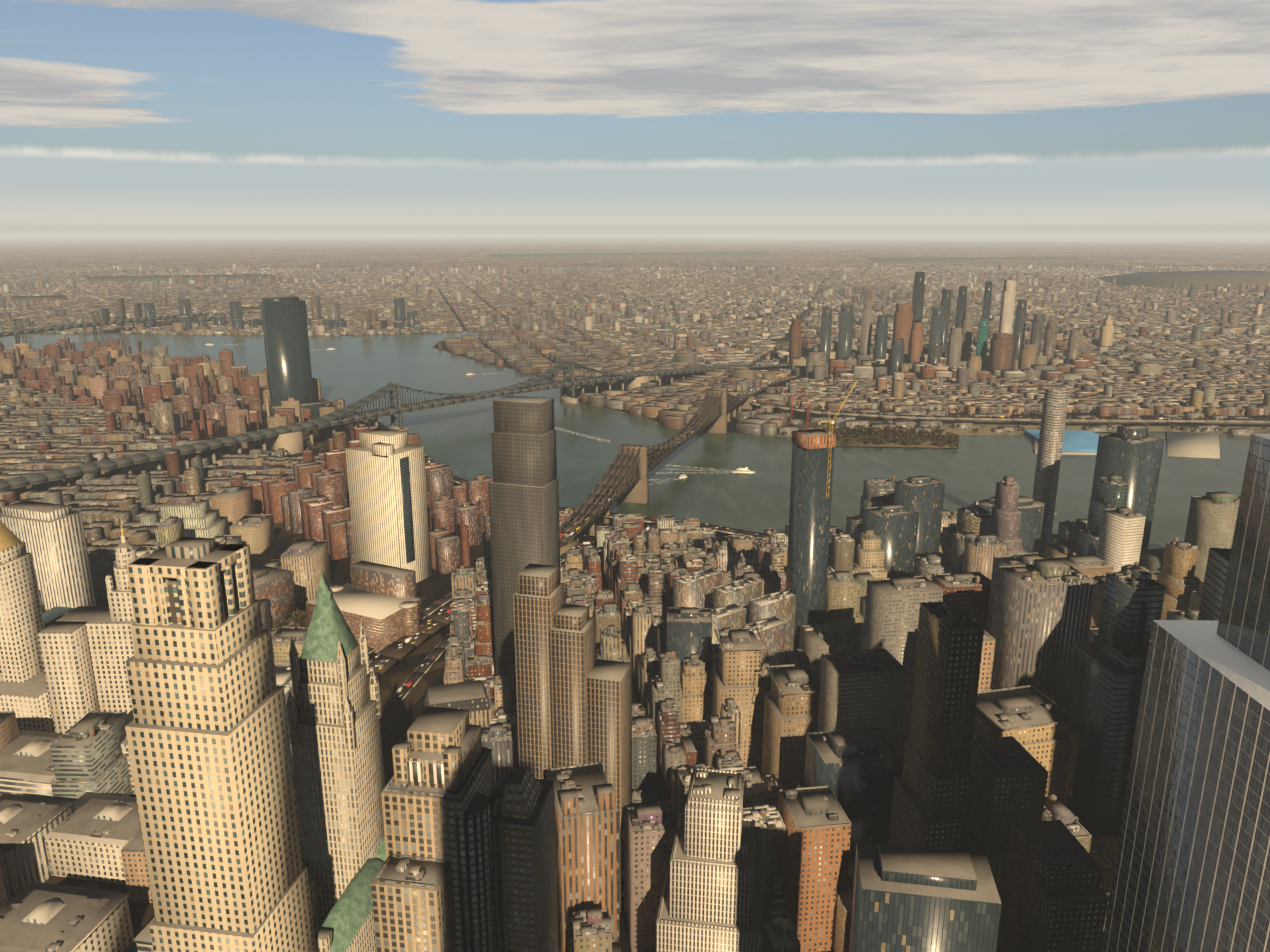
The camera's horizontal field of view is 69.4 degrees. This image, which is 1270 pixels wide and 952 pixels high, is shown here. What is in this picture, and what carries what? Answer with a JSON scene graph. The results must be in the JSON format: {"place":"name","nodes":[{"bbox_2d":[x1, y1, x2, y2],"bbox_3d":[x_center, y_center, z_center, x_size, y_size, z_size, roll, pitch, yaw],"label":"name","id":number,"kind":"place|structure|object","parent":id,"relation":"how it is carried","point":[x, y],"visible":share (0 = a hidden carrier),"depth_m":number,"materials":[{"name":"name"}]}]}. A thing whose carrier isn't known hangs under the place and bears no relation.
{"place":"outdoors","nodes":[
{"label":"outdoors","id":0,"kind":"place"},
{"bbox_2d":[0,237,1269,551],"bbox_3d":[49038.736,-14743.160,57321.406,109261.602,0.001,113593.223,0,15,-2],"label":"water","id":1,"kind":"structure","parent":0,"point":[970,469],"depth_m":1692.12,"materials":[{"name":"liquid"}]},
{"bbox_2d":[218,344,729,484],"bbox_3d":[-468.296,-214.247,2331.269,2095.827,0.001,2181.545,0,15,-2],"label":"wakes","id":2,"kind":"object","parent":1,"relation":"on","point":[609,440],"visible":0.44,"depth_m":1575.67,"materials":[{"name":"liquid"}]},
{"bbox_2d":[205,343,977,506],"bbox_3d":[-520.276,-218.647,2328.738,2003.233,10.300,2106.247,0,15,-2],"label":"boats","id":3,"kind":"object","parent":1,"relation":"on","point":[747,470],"visible":0.79,"depth_m":1538.66,"materials":[{"name":"paint"}]},
{"bbox_2d":[560,390,754,567],"bbox_3d":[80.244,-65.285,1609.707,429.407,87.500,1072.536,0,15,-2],"label":"bridge towers","id":4,"kind":"structure","parent":1,"relation":"on","point":[638,492],"depth_m":1367.61,"materials":[{"name":"stone"}]},
{"bbox_2d":[1024,430,1219,458],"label":"piers","id":5,"kind":"structure","parent":1,"relation":"on","point":[1193,445],"depth_m":1732.46,"materials":[{"name":"paint"}]},
{"bbox_2d":[0,235,1269,951],"bbox_3d":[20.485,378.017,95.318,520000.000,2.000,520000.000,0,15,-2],"label":"ground","id":6,"kind":"structure","parent":0,"point":[258,251],"depth_m":15541.46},
{"bbox_2d":[0,500,154,951],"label":"buildings","id":7,"kind":"structure","parent":6,"relation":"on","point":[61,675],"depth_m":693.37,"materials":[{"name":"stone"}]},
{"bbox_2d":[0,520,123,624],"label":"gilt roofs","id":8,"kind":"structure","parent":7,"relation":"on","point":[9,538],"depth_m":728.12,"materials":[{"name":"gold metal"}]},
{"bbox_2d":[0,311,260,343],"bbox_3d":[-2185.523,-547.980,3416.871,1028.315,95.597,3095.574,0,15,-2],"label":"bridge","id":9,"kind":"structure","parent":6,"relation":"on","point":[18,332],"depth_m":3607.29,"materials":[{"name":"paint"}]},
{"bbox_2d":[125,537,315,951],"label":"skyscraper","id":10,"kind":"structure","parent":6,"relation":"on","point":[207,735],"depth_m":315.09,"materials":[{"name":"stone"}]},
{"bbox_2d":[260,296,325,417],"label":"skyscraper","id":11,"kind":"structure","parent":6,"relation":"on","point":[286,340],"depth_m":1973.03,"materials":[{"name":"blue glass"}]},
{"bbox_2d":[286,619,384,951],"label":"skyscraper","id":12,"kind":"structure","parent":6,"relation":"on","point":[333,709],"depth_m":415.22,"materials":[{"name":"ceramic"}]},
{"bbox_2d":[300,571,385,951],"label":"roof","id":13,"kind":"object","parent":12,"relation":"on","point":[327,631],"visible":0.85,"depth_m":403.88,"materials":[{"name":"green metal"}]},
{"bbox_2d":[20,463,716,544],"bbox_3d":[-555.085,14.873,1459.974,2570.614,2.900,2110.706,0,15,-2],"label":"street traffic","id":14,"kind":"object","parent":6,"relation":"on","point":[586,542],"depth_m":1192.68,"materials":[{"name":"paint"}]},
{"bbox_2d":[345,428,431,582],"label":"skyscraper","id":15,"kind":"structure","parent":6,"relation":"on","point":[375,456],"depth_m":1029.79,"materials":[{"name":"beige concrete"}]},
{"bbox_2d":[0,359,789,490],"bbox_3d":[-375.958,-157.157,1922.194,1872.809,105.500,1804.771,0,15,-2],"label":"suspension bridge","id":16,"kind":"structure","parent":6,"relation":"on","point":[288,438],"depth_m":1785.24,"materials":[{"name":"paint"}]},
{"bbox_2d":[371,706,558,951],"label":"office building","id":17,"kind":"structure","parent":6,"relation":"on","point":[469,865],"depth_m":331.83,"materials":[{"name":"beige stone"}]},
{"bbox_2d":[488,395,560,698],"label":"skyscraper","id":18,"kind":"structure","parent":6,"relation":"on","point":[523,488],"depth_m":716.69,"materials":[{"name":"silver metal"}]},
{"bbox_2d":[513,563,631,911],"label":"skyscraper","id":19,"kind":"structure","parent":6,"relation":"on","point":[574,702],"depth_m":515.03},
{"bbox_2d":[547,762,618,951],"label":"high-rise building","id":20,"kind":"structure","parent":6,"relation":"on","point":[587,834],"depth_m":473.16,"materials":[{"name":"brown brick"}]},
{"bbox_2d":[368,376,798,701],"bbox_3d":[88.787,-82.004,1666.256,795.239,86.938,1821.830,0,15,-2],"label":"bridge","id":21,"kind":"structure","parent":6,"relation":"on","point":[619,485],"depth_m":1233.90,"materials":[{"name":"paint"}]},
{"bbox_2d":[0,337,1252,652],"bbox_3d":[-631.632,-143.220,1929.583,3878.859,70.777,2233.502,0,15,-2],"label":"slabs","id":22,"kind":"structure","parent":6,"relation":"on","point":[382,603],"depth_m":1712.01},
{"bbox_2d":[101,296,1164,951],"bbox_3d":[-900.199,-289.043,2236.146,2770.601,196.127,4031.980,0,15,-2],"label":"skyscrapers","id":23,"kind":"structure","parent":6,"relation":"on","point":[919,900],"depth_m":542.18,"materials":[{"name":"grey glass"}]},
{"bbox_2d":[0,263,1269,951],"bbox_3d":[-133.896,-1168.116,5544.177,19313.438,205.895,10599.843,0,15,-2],"label":"buildings","id":24,"kind":"structure","parent":6,"relation":"on","point":[958,787],"depth_m":1159.29,"materials":[{"name":"beige concrete"}]},
{"bbox_2d":[219,278,1052,368],"bbox_3d":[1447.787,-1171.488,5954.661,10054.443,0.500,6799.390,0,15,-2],"label":"arterials","id":25,"kind":"object","parent":6,"relation":"on","point":[806,312],"visible":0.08,"depth_m":4560.38,"materials":[{"name":"grey asphalt"}]},
{"bbox_2d":[12,252,1269,347],"bbox_3d":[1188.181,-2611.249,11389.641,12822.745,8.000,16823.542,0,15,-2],"label":"parks","id":26,"kind":"structure","parent":6,"relation":"on","point":[1203,279],"depth_m":8960.55,"materials":[{"name":"green plant"}]},
{"bbox_2d":[40,389,1268,455],"bbox_3d":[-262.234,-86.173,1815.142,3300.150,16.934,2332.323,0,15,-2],"label":"tree trunks","id":27,"kind":"object","parent":6,"relation":"on","point":[877,431],"visible":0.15,"depth_m":1838.30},
{"bbox_2d":[16,371,1269,632],"bbox_3d":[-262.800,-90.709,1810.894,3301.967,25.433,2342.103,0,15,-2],"label":"tree crowns","id":28,"kind":"object","parent":27,"relation":"on","point":[298,619],"visible":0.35,"depth_m":1810.66,"materials":[{"name":"green plant"}]},
{"bbox_2d":[560,381,856,536],"bbox_3d":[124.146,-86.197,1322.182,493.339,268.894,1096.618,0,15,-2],"label":"tower cranes","id":29,"kind":"object","parent":6,"relation":"on","point":[819,422],"visible":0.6,"depth_m":777.63,"materials":[{"name":"paint"}]},
{"bbox_2d":[656,768,764,951],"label":"skyscraper","id":30,"kind":"structure","parent":6,"relation":"on","point":[712,898],"depth_m":449.57,"materials":[{"name":"beige stone"}]},
{"bbox_2d":[187,364,1269,553],"bbox_3d":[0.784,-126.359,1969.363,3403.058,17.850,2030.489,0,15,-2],"label":"highways","id":31,"kind":"structure","parent":6,"relation":"on","point":[649,520],"depth_m":1900.42,"materials":[{"name":"grey concrete"}]},
{"bbox_2d":[322,363,1267,696],"bbox_3d":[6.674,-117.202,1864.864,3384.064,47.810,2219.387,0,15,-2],"label":"traffic","id":32,"kind":"object","parent":31,"relation":"on","point":[410,683],"visible":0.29,"depth_m":1128.57,"materials":[{"name":"paint"}]},
{"bbox_2d":[423,429,1079,951],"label":"buildings","id":33,"kind":"structure","parent":6,"relation":"on","point":[817,821],"depth_m":558.72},
{"bbox_2d":[673,507,1145,750],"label":"buildings","id":34,"kind":"structure","parent":6,"relation":"on","point":[870,684],"depth_m":682.57,"materials":[{"name":"beige concrete"}]},
{"bbox_2d":[667,424,1164,683],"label":"glass","id":35,"kind":"object","parent":6,"relation":"on","point":[905,526],"visible":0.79,"depth_m":979.40,"materials":[{"name":"blue glass"}]},
{"bbox_2d":[819,272,1026,374],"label":"skyscrapers","id":36,"kind":"structure","parent":6,"relation":"on","point":[938,332],"depth_m":2748.23,"materials":[{"name":"blue glass"}]},
{"bbox_2d":[788,280,1161,377],"bbox_3d":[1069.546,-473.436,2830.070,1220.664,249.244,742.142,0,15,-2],"label":"skyscrapers","id":37,"kind":"structure","parent":6,"relation":"on","point":[908,330],"depth_m":2708.04,"materials":[{"name":"beige concrete"}]},
{"bbox_2d":[776,410,1269,447],"bbox_3d":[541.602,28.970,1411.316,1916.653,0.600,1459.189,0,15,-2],"label":"park lawns","id":38,"kind":"structure","parent":6,"relation":"on","point":[1256,428],"depth_m":1900.77,"materials":[{"name":"green plant"}]},
{"bbox_2d":[1032,388,1068,546],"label":"skyscraper","id":39,"kind":"structure","parent":6,"relation":"on","point":[1053,420],"depth_m":1153.21,"materials":[{"name":"concrete"}]},
{"bbox_2d":[1101,434,1269,951],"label":"skyscraper","id":40,"kind":"structure","parent":6,"relation":"on","point":[1191,872],"depth_m":285.79,"materials":[{"name":"grey glass"}]},
{"bbox_2d":[1197,548,1230,620],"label":"wtc neighbouring buildings","id":41,"kind":"structure","parent":6,"relation":"on","point":[1214,583],"depth_m":485.94,"materials":[{"name":"glass"}]},
{"bbox_2d":[0,0,1269,235],"label":"sky","id":42,"kind":"structure","parent":0,"point":[118,117],"materials":[{"name":"blue"}]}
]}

